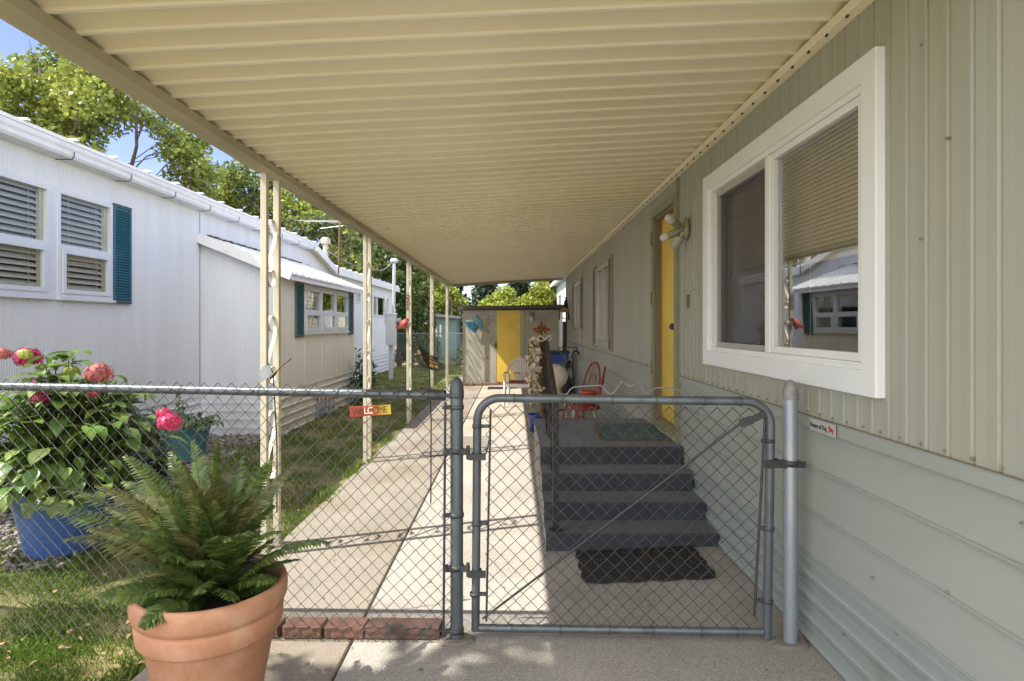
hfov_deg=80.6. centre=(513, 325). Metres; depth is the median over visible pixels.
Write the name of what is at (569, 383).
folded walker
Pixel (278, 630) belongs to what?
brick
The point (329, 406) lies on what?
picket ornament
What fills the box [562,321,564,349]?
wooden pole
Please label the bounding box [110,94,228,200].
maple tree
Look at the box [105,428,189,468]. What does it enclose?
grassy plant
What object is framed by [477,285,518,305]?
tree
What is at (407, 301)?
wind chime
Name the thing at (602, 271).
window
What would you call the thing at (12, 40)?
sky
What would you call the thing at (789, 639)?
fence post
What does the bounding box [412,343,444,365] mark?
bush
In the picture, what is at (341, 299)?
window
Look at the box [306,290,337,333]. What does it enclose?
window
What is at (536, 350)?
flower garland
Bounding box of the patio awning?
[0,0,874,554]
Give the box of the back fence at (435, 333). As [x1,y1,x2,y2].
[393,332,462,368]
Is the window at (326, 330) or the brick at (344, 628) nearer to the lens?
the brick at (344, 628)
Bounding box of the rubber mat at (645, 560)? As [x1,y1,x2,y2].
[575,546,714,583]
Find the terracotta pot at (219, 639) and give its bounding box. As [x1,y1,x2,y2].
[127,556,287,680]
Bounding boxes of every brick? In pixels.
[272,617,285,637]
[282,617,327,637]
[324,617,369,638]
[365,617,407,638]
[403,618,441,639]
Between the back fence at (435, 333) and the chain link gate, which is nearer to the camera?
the chain link gate
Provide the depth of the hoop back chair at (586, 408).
7.51 m
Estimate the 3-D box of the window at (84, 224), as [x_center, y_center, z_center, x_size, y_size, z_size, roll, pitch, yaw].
[-4.825,-0.840,6.540,0.470,1.160,0.900,0,0,0]
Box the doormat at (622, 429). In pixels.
[594,423,671,440]
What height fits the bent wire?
0.073 m
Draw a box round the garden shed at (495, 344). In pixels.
[457,305,563,384]
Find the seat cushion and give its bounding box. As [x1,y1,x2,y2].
[508,380,526,383]
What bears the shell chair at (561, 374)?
on the patio
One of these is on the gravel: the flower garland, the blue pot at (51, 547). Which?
the blue pot at (51, 547)
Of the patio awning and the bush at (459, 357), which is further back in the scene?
the bush at (459, 357)
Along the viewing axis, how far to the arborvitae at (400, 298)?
24.06 m
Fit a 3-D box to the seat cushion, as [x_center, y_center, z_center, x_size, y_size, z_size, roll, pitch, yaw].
[0.099,1.062,11.370,0.360,0.035,0.320,0,0,8]
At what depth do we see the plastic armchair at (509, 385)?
11.62 m
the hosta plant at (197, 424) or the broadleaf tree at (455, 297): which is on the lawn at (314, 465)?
the broadleaf tree at (455, 297)
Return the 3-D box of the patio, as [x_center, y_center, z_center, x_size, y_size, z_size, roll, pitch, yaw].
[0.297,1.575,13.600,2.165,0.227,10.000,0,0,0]
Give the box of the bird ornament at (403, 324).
[395,318,408,329]
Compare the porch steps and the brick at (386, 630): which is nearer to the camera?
the brick at (386, 630)
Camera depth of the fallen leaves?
2.95 m
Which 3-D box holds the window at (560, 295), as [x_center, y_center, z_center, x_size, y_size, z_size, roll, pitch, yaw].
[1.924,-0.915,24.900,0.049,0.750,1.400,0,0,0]
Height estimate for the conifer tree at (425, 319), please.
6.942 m
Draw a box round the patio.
[463,385,599,433]
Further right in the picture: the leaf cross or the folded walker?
the folded walker
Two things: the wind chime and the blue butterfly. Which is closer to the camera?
the wind chime
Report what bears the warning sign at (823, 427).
attached to the mobile home at (834, 228)
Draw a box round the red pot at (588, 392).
[580,390,597,405]
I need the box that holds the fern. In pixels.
[20,439,331,630]
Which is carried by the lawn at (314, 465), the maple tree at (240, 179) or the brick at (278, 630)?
the maple tree at (240, 179)
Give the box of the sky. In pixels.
[0,19,537,309]
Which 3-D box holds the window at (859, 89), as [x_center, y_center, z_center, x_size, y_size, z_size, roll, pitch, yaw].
[1.430,-0.381,3.244,0.190,1.302,2.037,0,0,0]
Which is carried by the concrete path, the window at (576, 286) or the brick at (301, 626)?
the brick at (301, 626)
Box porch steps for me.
[534,418,717,552]
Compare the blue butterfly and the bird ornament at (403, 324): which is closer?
the bird ornament at (403, 324)
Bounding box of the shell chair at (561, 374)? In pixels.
[553,364,578,417]
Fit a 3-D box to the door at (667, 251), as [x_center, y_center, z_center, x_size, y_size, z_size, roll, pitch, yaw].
[1.399,-0.064,5.444,0.133,1.888,0.728,0,0,0]
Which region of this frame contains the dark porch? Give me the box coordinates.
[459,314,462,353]
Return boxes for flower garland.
[523,335,553,416]
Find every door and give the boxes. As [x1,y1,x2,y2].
[493,310,521,381]
[662,212,673,423]
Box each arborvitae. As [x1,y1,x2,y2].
[395,270,415,366]
[395,272,428,365]
[413,282,440,361]
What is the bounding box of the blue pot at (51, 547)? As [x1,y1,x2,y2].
[6,473,114,561]
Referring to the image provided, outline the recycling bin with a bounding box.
[550,350,569,371]
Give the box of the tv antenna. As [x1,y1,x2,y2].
[295,219,342,273]
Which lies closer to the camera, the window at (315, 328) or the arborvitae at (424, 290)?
the window at (315, 328)
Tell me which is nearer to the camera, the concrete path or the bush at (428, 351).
the concrete path
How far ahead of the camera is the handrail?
4.04 m
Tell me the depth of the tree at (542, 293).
26.96 m
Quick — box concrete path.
[131,377,482,680]
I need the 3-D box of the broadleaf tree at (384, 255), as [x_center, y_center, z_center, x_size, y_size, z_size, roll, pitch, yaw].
[-6.373,-1.734,27.941,6.509,6.821,5.452,0,0,0]
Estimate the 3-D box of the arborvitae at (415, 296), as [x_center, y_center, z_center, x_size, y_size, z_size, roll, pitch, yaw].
[-4.196,-0.302,24.780,1.505,3.931,1.482,0,0,0]
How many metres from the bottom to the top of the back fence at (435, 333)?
1.400 m
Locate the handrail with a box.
[543,338,564,532]
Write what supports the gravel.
on the lawn at (314, 465)
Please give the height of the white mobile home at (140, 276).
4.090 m
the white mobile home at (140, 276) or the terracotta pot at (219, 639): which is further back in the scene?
the white mobile home at (140, 276)
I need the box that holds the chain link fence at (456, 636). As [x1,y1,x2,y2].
[0,377,475,647]
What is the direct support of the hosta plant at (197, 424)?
in the teal pot at (190, 434)
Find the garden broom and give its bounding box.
[559,307,567,349]
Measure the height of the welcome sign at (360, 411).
0.065 m
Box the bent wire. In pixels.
[561,381,702,395]
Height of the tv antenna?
1.426 m
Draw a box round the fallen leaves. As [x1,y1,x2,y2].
[0,399,767,679]
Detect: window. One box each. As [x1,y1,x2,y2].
[0,171,53,298]
[56,188,115,302]
[304,287,322,333]
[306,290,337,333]
[323,293,349,332]
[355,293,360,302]
[373,295,388,316]
[558,293,561,304]
[573,281,579,327]
[594,261,607,348]
[703,46,884,398]
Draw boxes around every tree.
[0,41,140,153]
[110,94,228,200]
[204,158,382,274]
[330,225,439,289]
[395,304,427,334]
[412,275,468,316]
[450,286,468,340]
[461,284,499,341]
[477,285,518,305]
[507,282,532,298]
[514,281,557,304]
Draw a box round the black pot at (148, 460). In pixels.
[129,450,169,487]
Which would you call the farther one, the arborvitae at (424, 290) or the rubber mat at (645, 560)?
the arborvitae at (424, 290)
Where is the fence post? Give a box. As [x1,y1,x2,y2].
[768,380,810,651]
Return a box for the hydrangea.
[0,347,187,519]
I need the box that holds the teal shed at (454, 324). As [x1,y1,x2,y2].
[428,314,462,359]
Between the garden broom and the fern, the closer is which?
the fern
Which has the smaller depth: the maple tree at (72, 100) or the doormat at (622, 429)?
the doormat at (622, 429)
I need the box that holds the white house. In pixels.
[550,278,565,320]
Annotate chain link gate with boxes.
[443,394,786,639]
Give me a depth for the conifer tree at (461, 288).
63.07 m
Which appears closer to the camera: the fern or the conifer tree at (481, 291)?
the fern
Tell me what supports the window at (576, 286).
in the mobile home at (834, 228)
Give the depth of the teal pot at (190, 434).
7.25 m
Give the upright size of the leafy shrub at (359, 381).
1.155 m
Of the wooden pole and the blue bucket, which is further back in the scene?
the wooden pole
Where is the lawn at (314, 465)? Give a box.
[0,344,675,680]
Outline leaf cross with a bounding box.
[532,321,550,335]
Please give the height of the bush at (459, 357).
1.071 m
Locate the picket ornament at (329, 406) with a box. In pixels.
[316,397,335,417]
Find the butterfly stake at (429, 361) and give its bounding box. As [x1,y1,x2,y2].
[414,346,444,503]
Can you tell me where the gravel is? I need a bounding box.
[0,432,287,572]
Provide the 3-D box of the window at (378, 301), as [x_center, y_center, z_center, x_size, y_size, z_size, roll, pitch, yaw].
[-4.840,-0.660,21.150,0.440,0.760,2.560,0,0,0]
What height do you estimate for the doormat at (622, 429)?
0.012 m
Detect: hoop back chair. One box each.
[562,361,600,417]
[569,366,605,417]
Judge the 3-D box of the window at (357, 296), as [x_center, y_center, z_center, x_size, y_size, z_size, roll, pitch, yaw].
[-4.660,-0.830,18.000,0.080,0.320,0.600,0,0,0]
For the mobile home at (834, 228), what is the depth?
2.30 m
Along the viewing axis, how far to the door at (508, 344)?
15.60 m
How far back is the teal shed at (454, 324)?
29.00 m
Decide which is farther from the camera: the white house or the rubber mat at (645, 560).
the white house
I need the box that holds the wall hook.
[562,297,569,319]
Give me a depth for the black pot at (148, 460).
6.06 m
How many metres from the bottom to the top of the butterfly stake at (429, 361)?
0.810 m
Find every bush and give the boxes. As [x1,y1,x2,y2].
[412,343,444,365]
[448,345,462,364]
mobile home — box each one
[0,110,399,486]
[566,0,1023,680]
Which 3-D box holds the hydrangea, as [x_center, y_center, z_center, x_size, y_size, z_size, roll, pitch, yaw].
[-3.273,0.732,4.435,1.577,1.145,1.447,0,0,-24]
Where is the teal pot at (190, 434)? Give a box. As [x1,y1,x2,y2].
[160,422,210,460]
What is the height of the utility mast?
3.728 m
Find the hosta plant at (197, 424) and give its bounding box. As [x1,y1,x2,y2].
[148,394,223,431]
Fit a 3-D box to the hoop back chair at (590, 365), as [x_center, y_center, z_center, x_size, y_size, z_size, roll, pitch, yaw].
[0.957,0.996,8.464,0.485,0.971,0.442,0,0,-28]
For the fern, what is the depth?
2.27 m
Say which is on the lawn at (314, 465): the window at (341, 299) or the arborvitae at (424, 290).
the arborvitae at (424, 290)
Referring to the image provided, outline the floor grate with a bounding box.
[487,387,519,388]
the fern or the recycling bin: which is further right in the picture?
the recycling bin
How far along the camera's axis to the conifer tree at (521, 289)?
57.03 m
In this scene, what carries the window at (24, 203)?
in the white mobile home at (140, 276)
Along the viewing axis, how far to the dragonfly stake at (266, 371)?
3.13 m
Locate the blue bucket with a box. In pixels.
[527,412,543,431]
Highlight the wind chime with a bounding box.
[405,293,409,310]
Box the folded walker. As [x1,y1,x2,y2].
[558,347,579,410]
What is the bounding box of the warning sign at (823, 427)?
[810,417,835,437]
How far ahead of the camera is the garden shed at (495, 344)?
15.62 m
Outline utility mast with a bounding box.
[325,249,400,378]
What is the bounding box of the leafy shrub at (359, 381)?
[348,348,380,402]
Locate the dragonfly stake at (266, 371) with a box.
[256,358,291,512]
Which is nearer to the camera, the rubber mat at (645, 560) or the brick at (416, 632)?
the brick at (416, 632)
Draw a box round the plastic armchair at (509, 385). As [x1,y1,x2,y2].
[503,357,532,406]
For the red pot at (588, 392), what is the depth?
7.61 m
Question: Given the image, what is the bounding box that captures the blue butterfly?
[465,315,481,332]
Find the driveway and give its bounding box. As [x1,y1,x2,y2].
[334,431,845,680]
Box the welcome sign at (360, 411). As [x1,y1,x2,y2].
[350,405,390,416]

